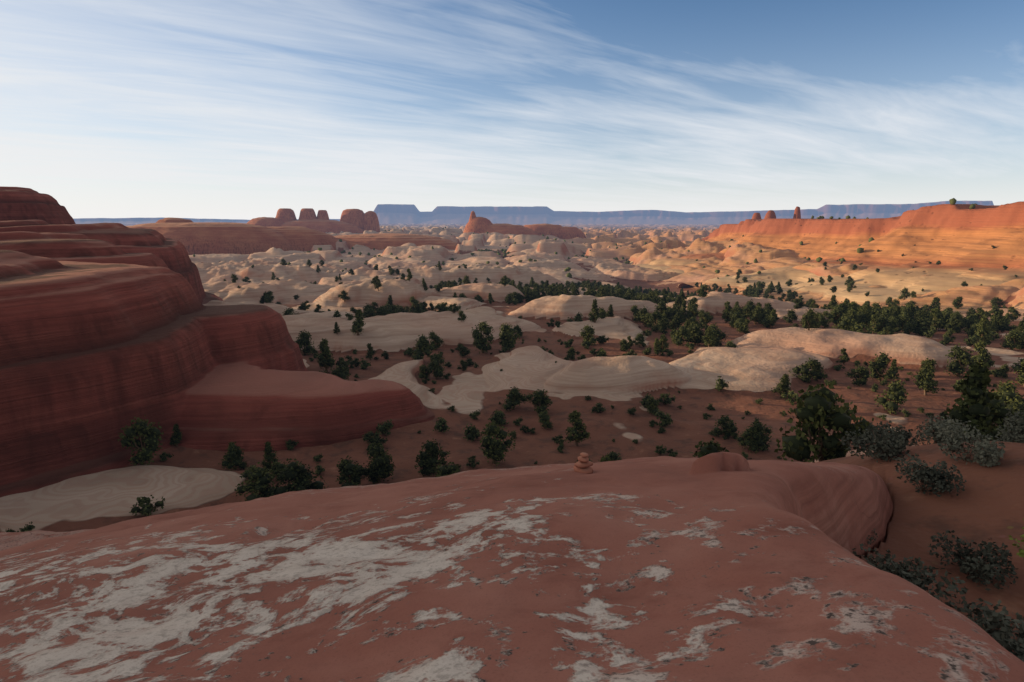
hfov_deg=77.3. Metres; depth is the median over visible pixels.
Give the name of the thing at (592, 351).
shrub
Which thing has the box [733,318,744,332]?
juniper tree
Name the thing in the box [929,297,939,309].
juniper tree
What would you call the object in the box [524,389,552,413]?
juniper tree
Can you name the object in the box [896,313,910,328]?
juniper tree
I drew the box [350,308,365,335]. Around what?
juniper tree
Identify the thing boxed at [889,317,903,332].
juniper tree
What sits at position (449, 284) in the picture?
juniper tree
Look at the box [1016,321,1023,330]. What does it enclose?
juniper tree
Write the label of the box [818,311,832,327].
juniper tree
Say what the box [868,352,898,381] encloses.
juniper tree
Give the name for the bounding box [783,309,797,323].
juniper tree
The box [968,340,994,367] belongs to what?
juniper tree
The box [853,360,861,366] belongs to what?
shrub
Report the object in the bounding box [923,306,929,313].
juniper tree
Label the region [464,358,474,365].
shrub
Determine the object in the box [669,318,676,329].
juniper tree
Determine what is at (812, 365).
juniper tree
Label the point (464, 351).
juniper tree
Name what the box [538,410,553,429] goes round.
juniper tree
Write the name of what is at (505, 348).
shrub
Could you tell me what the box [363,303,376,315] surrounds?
juniper tree
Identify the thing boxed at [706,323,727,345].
juniper tree
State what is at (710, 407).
shrub
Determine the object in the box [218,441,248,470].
juniper tree
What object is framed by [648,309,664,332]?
juniper tree
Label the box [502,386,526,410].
juniper tree
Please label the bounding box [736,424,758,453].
juniper tree
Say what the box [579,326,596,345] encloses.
juniper tree
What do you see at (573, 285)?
juniper tree
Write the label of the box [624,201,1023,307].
sunlit cliff
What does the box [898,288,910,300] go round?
juniper tree
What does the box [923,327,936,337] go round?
shrub
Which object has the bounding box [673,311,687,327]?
juniper tree
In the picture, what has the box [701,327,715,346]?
juniper tree
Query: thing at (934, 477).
sage bush
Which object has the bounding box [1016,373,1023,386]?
juniper tree
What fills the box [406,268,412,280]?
juniper tree
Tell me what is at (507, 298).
juniper tree
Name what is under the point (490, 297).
juniper tree
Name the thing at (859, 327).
juniper tree
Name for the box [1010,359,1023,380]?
juniper tree
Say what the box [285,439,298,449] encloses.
shrub
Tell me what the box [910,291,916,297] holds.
juniper tree
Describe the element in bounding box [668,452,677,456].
shrub
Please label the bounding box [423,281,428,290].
juniper tree
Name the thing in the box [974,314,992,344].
juniper tree
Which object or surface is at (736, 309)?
juniper tree
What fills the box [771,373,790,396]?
juniper tree
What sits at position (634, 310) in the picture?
juniper tree
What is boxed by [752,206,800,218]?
twin butte rocks
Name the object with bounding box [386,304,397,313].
juniper tree
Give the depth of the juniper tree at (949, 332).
123.11 m
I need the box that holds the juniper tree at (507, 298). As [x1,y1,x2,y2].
[504,294,510,303]
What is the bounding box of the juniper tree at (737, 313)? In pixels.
[728,311,745,325]
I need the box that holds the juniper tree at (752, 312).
[749,305,759,320]
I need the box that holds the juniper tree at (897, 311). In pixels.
[891,306,900,318]
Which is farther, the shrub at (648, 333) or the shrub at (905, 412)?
the shrub at (648, 333)
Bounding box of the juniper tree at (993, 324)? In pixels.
[991,320,998,332]
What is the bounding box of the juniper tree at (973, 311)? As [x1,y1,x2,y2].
[965,309,977,316]
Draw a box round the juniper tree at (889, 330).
[882,326,894,334]
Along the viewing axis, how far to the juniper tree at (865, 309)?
145.87 m
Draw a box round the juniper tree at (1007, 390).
[990,379,1023,407]
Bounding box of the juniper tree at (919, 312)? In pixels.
[915,309,928,318]
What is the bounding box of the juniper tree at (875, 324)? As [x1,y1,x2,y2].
[866,314,881,333]
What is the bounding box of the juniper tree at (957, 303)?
[952,296,962,308]
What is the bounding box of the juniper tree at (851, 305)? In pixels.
[848,301,857,314]
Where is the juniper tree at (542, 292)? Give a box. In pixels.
[539,288,546,297]
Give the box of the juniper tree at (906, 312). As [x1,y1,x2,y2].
[901,309,912,323]
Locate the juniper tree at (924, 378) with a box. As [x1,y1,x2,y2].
[911,358,938,394]
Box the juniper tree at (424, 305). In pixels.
[421,301,428,310]
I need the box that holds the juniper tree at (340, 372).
[330,363,350,380]
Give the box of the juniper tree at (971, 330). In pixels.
[964,325,979,335]
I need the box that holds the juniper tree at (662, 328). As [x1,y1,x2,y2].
[656,317,671,334]
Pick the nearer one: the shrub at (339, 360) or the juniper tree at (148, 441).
the juniper tree at (148, 441)
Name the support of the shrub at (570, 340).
on the terrain at (758, 361)
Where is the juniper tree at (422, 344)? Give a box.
[411,334,434,359]
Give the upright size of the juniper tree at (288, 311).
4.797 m
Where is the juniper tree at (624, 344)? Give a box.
[619,338,631,350]
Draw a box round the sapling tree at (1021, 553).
[1009,518,1023,558]
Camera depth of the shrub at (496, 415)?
69.64 m
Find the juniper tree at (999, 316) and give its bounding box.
[990,309,1006,334]
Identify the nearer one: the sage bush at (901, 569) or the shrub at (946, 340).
the sage bush at (901, 569)
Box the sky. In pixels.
[0,0,1023,219]
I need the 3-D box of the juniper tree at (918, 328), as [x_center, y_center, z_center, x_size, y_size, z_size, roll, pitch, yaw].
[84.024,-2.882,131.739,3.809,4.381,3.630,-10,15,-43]
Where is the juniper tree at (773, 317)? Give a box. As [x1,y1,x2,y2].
[765,309,776,327]
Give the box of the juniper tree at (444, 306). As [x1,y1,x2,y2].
[436,301,448,311]
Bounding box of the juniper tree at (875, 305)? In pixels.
[870,302,882,311]
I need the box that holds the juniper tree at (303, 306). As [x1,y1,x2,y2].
[297,303,306,310]
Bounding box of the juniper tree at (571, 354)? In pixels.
[566,346,576,359]
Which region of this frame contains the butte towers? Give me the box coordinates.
[247,208,379,233]
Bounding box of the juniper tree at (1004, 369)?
[998,363,1010,378]
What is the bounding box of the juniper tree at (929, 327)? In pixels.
[922,318,932,331]
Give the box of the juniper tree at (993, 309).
[989,306,1001,317]
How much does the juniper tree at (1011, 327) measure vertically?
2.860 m
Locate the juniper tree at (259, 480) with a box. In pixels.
[234,462,281,501]
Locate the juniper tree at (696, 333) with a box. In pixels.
[685,324,703,344]
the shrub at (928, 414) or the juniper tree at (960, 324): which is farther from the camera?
the juniper tree at (960, 324)
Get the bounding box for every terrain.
[0,223,1023,653]
[74,201,993,223]
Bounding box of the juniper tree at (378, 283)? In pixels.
[374,275,381,290]
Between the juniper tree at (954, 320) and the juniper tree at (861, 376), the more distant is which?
the juniper tree at (954, 320)
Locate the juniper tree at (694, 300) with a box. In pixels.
[687,296,698,308]
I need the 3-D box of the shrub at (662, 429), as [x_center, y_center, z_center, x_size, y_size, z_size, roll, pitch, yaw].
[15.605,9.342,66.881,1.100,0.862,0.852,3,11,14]
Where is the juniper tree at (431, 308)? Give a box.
[428,302,433,310]
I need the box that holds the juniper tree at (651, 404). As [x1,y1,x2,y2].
[645,396,659,414]
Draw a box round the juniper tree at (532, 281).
[530,279,535,287]
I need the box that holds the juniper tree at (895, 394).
[874,379,908,414]
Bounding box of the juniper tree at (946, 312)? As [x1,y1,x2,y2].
[943,309,952,319]
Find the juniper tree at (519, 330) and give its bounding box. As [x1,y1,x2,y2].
[513,324,523,336]
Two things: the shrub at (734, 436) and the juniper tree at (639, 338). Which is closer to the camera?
the shrub at (734, 436)
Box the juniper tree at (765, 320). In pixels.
[761,314,771,327]
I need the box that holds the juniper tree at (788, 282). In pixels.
[785,279,792,285]
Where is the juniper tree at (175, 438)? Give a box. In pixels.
[169,424,182,446]
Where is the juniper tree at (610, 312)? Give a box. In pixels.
[606,304,613,316]
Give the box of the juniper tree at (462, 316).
[457,310,467,321]
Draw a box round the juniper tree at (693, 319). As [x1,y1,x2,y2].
[689,316,704,328]
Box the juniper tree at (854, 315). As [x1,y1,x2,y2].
[842,309,859,323]
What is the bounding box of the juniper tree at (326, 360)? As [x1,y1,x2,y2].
[316,338,335,371]
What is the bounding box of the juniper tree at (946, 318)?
[941,313,949,330]
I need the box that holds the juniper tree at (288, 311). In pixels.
[283,307,299,315]
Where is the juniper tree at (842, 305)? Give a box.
[832,301,847,314]
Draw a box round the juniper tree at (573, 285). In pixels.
[571,283,579,289]
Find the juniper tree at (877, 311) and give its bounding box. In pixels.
[866,307,882,322]
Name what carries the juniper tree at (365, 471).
on the terrain at (758, 361)
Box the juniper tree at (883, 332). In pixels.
[876,330,887,334]
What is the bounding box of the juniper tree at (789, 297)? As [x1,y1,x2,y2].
[785,293,793,300]
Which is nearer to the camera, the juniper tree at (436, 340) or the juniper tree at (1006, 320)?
the juniper tree at (436, 340)
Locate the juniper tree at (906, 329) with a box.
[902,322,912,334]
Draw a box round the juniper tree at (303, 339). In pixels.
[294,329,314,354]
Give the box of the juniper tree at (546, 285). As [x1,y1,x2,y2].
[543,280,548,289]
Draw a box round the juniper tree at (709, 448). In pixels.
[690,438,751,459]
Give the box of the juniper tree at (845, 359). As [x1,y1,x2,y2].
[838,348,849,364]
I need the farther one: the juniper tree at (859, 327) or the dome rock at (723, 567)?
the juniper tree at (859, 327)
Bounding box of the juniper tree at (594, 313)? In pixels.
[588,298,600,322]
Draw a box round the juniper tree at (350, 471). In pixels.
[336,455,366,486]
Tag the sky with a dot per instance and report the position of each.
(197, 109)
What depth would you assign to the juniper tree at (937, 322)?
136.19 m
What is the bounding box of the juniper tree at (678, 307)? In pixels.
[674,304,685,316]
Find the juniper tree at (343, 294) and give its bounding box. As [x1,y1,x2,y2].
[337,290,349,301]
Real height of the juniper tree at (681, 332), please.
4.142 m
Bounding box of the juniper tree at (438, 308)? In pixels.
[433,303,445,311]
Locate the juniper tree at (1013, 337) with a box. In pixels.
[999,328,1023,349]
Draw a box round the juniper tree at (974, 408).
[934,360,999,441]
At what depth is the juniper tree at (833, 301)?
174.15 m
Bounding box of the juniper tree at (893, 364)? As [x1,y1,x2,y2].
[886,359,898,377]
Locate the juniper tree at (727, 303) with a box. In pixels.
[722,301,732,311]
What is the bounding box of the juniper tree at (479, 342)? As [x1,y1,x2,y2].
[471,320,494,353]
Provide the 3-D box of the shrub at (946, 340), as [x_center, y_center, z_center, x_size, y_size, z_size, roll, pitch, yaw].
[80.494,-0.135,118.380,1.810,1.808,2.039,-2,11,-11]
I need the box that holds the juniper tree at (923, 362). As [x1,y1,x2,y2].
[920,360,935,372]
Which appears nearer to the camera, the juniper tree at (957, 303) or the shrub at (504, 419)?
the shrub at (504, 419)
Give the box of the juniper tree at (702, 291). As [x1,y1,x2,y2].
[695,285,708,297]
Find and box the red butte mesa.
[126,217,463,254]
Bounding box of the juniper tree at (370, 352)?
[365,343,375,359]
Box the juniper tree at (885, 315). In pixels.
[879,311,895,328]
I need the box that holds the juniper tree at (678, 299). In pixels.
[672,296,682,308]
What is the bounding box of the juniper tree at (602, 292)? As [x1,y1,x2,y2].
[600,288,605,296]
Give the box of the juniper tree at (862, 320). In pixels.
[857,311,871,323]
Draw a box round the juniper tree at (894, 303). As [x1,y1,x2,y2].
[889,299,899,306]
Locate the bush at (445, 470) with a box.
[434,461,459,476]
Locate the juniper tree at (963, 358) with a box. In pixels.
[944,343,975,377]
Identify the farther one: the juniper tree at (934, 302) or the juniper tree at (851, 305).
the juniper tree at (934, 302)
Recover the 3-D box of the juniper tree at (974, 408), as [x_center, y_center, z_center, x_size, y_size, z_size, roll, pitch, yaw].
[15.406,2.482,21.784,2.154,3.740,1.918,-9,14,-39]
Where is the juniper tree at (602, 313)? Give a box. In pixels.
[599,307,605,318]
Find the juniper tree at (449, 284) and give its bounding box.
[447,280,451,287]
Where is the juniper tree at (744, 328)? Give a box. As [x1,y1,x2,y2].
[740,319,749,333]
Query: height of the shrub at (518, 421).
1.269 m
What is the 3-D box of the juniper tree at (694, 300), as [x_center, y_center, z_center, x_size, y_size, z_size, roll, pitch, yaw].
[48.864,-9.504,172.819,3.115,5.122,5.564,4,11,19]
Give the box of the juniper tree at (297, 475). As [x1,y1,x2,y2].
[271,458,326,495]
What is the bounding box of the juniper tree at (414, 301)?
[409,296,421,307]
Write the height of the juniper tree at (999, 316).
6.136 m
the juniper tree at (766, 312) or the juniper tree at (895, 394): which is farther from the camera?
the juniper tree at (766, 312)
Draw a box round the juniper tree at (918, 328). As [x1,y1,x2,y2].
[910,317,930,335]
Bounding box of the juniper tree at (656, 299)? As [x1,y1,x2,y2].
[653,296,659,303]
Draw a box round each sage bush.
[840,421,909,463]
[852,543,967,611]
[864,422,929,446]
[866,529,877,546]
[894,453,966,496]
[917,415,962,443]
[927,530,1017,590]
[936,418,1005,466]
[963,598,1023,661]
[996,424,1023,442]
[1003,409,1023,442]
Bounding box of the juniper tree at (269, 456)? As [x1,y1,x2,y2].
[260,441,280,472]
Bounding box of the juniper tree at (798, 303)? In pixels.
[793,298,804,308]
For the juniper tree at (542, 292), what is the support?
on the terrain at (758, 361)
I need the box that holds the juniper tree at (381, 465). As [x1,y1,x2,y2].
[366,442,395,483]
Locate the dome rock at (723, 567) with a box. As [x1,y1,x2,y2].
[0,452,1023,681]
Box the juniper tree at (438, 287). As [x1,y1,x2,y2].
[435,284,441,291]
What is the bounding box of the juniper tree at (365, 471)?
[361,460,381,483]
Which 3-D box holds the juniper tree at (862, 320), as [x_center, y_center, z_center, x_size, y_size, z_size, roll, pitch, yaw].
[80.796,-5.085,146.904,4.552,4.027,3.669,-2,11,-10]
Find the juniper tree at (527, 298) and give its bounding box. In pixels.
[524,290,529,302]
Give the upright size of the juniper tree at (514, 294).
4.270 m
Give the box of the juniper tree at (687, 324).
[683,319,690,337]
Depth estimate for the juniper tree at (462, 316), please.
124.70 m
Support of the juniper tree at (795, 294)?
on the terrain at (758, 361)
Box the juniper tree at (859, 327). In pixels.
[850,322,874,333]
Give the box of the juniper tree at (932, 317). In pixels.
[926,306,944,329]
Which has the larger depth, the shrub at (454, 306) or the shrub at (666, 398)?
the shrub at (454, 306)
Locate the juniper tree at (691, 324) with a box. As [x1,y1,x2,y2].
[687,322,703,338]
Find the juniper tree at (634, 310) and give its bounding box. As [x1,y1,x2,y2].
[630,305,641,322]
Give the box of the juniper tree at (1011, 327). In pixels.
[1006,325,1017,331]
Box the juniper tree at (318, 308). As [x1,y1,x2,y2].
[314,304,320,312]
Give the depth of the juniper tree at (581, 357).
99.63 m
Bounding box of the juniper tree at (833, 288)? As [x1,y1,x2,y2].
[829,285,836,292]
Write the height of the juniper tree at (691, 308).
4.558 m
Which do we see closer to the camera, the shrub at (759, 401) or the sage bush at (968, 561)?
the sage bush at (968, 561)
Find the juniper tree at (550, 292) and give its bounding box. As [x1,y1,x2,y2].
[547,285,554,295]
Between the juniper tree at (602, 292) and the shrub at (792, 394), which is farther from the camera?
the juniper tree at (602, 292)
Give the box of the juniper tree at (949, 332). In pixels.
[943,328,955,339]
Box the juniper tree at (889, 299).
[886,296,892,303]
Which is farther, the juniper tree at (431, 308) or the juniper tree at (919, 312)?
the juniper tree at (431, 308)
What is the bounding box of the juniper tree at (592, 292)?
[588,289,595,295]
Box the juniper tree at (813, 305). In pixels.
[809,299,816,307]
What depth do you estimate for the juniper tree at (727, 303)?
169.37 m
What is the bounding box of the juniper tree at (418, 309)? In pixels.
[412,305,420,312]
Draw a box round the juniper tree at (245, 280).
[241,276,251,282]
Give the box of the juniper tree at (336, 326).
[333,322,339,333]
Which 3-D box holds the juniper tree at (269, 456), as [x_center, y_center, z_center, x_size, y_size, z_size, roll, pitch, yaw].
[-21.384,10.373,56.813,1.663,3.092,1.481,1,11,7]
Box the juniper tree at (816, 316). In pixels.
[813,311,825,324]
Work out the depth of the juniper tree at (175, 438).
61.48 m
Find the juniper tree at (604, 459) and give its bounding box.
[598,455,610,461]
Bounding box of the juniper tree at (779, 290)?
[777,287,782,293]
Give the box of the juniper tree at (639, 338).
[632,332,646,347]
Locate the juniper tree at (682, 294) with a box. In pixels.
[679,291,686,301]
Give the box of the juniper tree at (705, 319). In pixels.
[698,309,711,325]
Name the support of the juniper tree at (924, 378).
on the terrain at (758, 361)
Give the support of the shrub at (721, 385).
on the terrain at (758, 361)
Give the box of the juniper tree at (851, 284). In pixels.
[848,280,856,288]
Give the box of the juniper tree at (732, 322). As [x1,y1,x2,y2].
[730,315,736,327]
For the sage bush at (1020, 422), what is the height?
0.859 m
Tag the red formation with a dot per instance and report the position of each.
(108, 331)
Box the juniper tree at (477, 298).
[474,294,480,301]
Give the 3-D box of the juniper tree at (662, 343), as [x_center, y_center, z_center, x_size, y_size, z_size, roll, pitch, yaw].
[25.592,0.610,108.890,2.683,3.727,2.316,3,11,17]
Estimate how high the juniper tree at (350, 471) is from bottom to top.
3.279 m
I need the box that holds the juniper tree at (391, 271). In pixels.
[388,268,394,274]
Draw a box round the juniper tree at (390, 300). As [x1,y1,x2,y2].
[385,295,393,307]
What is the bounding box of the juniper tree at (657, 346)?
[653,338,663,355]
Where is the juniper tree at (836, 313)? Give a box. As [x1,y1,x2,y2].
[830,305,843,323]
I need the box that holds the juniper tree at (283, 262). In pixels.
[280,258,286,265]
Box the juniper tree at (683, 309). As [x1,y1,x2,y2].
[679,299,687,318]
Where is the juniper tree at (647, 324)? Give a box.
[639,313,654,327]
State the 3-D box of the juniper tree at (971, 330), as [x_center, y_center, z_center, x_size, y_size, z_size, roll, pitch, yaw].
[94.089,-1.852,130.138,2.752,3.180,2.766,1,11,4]
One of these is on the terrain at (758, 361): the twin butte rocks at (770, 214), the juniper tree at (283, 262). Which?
the juniper tree at (283, 262)
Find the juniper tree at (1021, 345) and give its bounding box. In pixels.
[1013,330,1023,349]
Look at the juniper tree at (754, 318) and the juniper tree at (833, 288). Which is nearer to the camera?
the juniper tree at (754, 318)
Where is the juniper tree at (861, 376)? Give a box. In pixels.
[845,365,871,385]
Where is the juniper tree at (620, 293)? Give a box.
[617,288,623,297]
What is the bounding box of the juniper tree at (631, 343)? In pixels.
[627,336,633,348]
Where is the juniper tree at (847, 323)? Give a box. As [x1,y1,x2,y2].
[831,314,856,331]
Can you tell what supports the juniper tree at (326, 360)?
on the terrain at (758, 361)
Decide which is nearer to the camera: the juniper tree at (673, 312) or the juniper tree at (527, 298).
the juniper tree at (673, 312)
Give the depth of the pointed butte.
1221.69 m
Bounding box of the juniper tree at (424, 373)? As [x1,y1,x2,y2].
[417,364,433,379]
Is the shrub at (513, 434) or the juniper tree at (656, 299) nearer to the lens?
the shrub at (513, 434)
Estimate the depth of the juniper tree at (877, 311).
147.22 m
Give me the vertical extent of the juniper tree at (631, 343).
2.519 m
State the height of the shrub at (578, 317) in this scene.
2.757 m
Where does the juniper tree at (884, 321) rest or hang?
on the terrain at (758, 361)
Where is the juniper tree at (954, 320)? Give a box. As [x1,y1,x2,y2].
[943,312,961,332]
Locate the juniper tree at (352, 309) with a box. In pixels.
[350,306,356,313]
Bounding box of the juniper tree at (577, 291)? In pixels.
[571,287,580,295]
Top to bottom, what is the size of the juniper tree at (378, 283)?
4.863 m
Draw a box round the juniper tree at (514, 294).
[511,292,522,300]
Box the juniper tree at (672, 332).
[669,328,675,343]
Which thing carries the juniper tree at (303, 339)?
on the terrain at (758, 361)
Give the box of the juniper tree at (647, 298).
[641,294,654,302]
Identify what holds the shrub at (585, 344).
on the terrain at (758, 361)
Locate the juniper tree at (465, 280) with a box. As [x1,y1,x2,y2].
[462,275,469,283]
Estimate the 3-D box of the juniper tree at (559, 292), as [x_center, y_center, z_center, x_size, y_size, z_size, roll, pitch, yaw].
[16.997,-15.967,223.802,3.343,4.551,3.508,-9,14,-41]
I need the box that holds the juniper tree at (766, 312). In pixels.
[758,309,770,325]
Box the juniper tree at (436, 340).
[429,331,444,349]
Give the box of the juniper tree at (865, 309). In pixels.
[860,304,872,324]
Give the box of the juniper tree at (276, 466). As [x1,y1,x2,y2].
[271,459,287,481]
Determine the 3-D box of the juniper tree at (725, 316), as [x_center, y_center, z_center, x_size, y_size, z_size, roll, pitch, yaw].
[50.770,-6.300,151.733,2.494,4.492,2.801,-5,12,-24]
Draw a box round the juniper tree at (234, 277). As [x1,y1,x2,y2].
[230,274,238,282]
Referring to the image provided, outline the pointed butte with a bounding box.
[463,211,585,238]
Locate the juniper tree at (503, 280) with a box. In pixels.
[500,275,507,285]
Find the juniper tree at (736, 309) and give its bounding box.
[728,304,743,315]
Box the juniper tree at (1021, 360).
[1012,357,1023,371]
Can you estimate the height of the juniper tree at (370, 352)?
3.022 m
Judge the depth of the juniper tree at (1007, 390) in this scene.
73.21 m
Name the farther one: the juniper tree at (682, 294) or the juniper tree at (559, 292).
the juniper tree at (559, 292)
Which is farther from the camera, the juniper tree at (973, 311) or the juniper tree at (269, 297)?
the juniper tree at (973, 311)
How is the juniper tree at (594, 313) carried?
on the terrain at (758, 361)
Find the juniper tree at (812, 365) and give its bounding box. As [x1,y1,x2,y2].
[790,358,826,382]
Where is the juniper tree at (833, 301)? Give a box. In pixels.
[826,294,838,309]
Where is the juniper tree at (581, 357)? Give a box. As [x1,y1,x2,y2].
[576,354,585,359]
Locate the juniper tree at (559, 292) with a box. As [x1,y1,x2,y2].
[555,290,563,295]
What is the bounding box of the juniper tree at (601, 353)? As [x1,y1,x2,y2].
[594,349,605,356]
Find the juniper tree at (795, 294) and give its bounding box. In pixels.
[793,291,797,298]
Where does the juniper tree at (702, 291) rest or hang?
on the terrain at (758, 361)
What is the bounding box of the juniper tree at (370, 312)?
[362,308,375,317]
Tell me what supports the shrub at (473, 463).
on the terrain at (758, 361)
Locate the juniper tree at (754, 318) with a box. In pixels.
[749,307,761,323]
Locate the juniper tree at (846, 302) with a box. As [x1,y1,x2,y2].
[844,300,849,313]
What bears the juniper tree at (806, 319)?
on the terrain at (758, 361)
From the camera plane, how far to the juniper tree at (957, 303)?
216.53 m
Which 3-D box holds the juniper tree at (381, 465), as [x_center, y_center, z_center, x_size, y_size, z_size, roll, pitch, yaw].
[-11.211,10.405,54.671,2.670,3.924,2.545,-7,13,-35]
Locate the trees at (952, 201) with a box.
[193,198,977,277]
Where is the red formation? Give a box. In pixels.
[0,186,434,496]
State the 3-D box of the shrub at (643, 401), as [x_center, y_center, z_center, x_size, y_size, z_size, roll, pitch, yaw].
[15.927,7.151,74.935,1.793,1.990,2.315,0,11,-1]
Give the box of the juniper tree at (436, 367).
[427,351,445,378]
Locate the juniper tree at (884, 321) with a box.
[867,316,891,333]
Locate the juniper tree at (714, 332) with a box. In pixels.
[701,328,720,346]
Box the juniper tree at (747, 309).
[741,303,751,318]
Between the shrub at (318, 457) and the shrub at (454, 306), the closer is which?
the shrub at (318, 457)
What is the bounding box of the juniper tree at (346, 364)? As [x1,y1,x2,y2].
[339,359,348,369]
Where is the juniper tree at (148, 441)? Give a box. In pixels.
[118,415,163,464]
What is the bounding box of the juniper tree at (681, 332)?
[672,326,691,345]
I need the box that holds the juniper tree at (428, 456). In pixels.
[414,438,450,475]
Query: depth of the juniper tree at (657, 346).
107.63 m
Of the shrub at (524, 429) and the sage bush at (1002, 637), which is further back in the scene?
the shrub at (524, 429)
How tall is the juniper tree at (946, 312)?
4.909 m
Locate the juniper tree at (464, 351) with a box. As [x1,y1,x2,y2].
[457,343,470,356]
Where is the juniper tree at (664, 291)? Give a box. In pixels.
[661,288,667,295]
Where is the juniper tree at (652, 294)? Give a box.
[648,291,654,302]
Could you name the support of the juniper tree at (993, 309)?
on the terrain at (758, 361)
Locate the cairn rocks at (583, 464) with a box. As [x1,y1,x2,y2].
[573,452,592,473]
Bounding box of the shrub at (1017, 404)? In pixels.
[1005,398,1023,419]
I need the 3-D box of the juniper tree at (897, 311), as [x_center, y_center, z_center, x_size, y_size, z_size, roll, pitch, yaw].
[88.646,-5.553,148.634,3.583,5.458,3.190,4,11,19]
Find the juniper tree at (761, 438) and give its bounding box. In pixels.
[744,420,772,450]
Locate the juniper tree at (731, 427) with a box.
[711,415,739,438]
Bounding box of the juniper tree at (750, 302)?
[743,299,756,317]
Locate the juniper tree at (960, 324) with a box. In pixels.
[954,321,963,332]
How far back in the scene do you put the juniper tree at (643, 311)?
144.53 m
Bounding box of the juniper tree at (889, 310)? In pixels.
[883,307,894,316]
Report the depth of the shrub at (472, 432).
65.23 m
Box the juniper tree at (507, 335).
[498,323,519,350]
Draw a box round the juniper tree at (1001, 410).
[983,392,1023,441]
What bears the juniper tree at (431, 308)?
on the terrain at (758, 361)
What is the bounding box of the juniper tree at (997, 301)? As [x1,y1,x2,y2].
[989,297,1005,307]
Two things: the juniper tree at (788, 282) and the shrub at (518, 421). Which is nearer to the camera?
the shrub at (518, 421)
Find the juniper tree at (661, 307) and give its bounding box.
[654,299,673,319]
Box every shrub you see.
[15,521,34,531]
[129,495,164,516]
[159,451,173,461]
[239,465,256,478]
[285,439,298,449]
[313,453,322,461]
[314,463,324,474]
[332,310,341,317]
[336,356,349,366]
[345,312,353,319]
[350,357,359,366]
[359,358,370,369]
[362,431,380,442]
[373,437,387,446]
[376,419,393,435]
[381,351,388,358]
[404,347,413,355]
[418,465,438,476]
[433,417,449,431]
[443,361,451,366]
[448,303,460,312]
[463,423,482,441]
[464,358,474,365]
[466,459,479,467]
[469,409,480,419]
[488,409,508,425]
[489,410,505,424]
[501,343,509,352]
[510,298,518,304]
[510,430,516,438]
[512,416,522,425]
[520,425,528,432]
[527,427,535,433]
[551,434,562,442]
[554,439,564,445]
[557,443,564,452]
[567,337,573,345]
[573,312,582,321]
[581,340,591,348]
[589,348,597,354]
[590,402,605,412]
[598,335,608,343]
[607,451,621,460]
[626,349,637,355]
[627,407,636,414]
[640,393,653,407]
[642,329,651,335]
[642,347,651,354]
[649,419,659,426]
[654,444,666,454]
[655,408,672,426]
[658,427,665,433]
[659,393,675,405]
[665,349,673,355]
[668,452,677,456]
[702,413,711,419]
[705,403,716,409]
[714,376,728,391]
[724,340,737,347]
[731,432,737,438]
[755,398,762,404]
[781,390,800,403]
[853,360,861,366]
[870,386,878,391]
[877,414,886,419]
[901,409,911,416]
[917,407,923,412]
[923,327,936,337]
[925,412,934,417]
[943,335,953,343]
[955,378,963,390]
[963,332,979,345]
[990,331,1000,340]
[990,368,1000,376]
[1005,398,1023,419]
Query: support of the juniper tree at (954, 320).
on the terrain at (758, 361)
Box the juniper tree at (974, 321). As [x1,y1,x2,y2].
[968,318,979,333]
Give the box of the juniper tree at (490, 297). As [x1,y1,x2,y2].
[488,293,494,303]
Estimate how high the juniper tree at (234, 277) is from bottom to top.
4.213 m
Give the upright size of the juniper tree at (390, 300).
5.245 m
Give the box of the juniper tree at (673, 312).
[667,306,678,320]
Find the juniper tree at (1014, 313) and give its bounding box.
[1007,306,1022,320]
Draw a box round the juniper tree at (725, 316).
[721,306,731,322]
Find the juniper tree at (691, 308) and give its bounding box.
[687,303,699,318]
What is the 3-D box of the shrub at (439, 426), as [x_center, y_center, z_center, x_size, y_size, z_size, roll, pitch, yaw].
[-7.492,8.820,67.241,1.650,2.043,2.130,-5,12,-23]
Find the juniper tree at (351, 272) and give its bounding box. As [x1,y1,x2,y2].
[348,268,354,274]
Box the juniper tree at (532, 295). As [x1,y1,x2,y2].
[528,291,537,300]
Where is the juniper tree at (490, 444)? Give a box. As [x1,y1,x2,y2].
[477,422,515,465]
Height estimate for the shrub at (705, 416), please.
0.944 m
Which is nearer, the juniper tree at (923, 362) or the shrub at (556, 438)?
the shrub at (556, 438)
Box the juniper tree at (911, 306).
[900,303,917,322]
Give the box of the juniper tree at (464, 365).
[457,359,467,370]
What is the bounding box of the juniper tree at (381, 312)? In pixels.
[375,307,392,315]
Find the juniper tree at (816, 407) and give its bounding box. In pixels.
[772,381,876,462]
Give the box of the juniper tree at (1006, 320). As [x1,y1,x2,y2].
[1002,315,1009,331]
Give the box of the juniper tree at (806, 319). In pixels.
[799,308,821,329]
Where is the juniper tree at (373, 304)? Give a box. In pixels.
[370,301,378,310]
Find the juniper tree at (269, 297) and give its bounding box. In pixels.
[264,290,274,302]
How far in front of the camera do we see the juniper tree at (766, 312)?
145.17 m
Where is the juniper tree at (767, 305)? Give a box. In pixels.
[762,302,774,311]
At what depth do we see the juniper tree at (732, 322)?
142.64 m
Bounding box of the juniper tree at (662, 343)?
[655,334,669,353]
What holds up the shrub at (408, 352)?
on the terrain at (758, 361)
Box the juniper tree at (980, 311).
[972,307,984,319]
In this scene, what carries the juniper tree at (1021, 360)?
on the terrain at (758, 361)
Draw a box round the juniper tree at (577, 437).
[565,410,590,445]
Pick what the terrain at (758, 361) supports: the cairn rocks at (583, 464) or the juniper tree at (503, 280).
the juniper tree at (503, 280)
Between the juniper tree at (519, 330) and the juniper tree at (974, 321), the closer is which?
the juniper tree at (519, 330)
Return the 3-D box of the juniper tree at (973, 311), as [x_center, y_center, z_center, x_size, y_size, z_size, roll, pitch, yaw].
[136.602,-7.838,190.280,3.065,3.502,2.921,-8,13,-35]
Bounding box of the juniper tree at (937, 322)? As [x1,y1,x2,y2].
[930,308,944,330]
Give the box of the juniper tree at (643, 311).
[635,306,649,326]

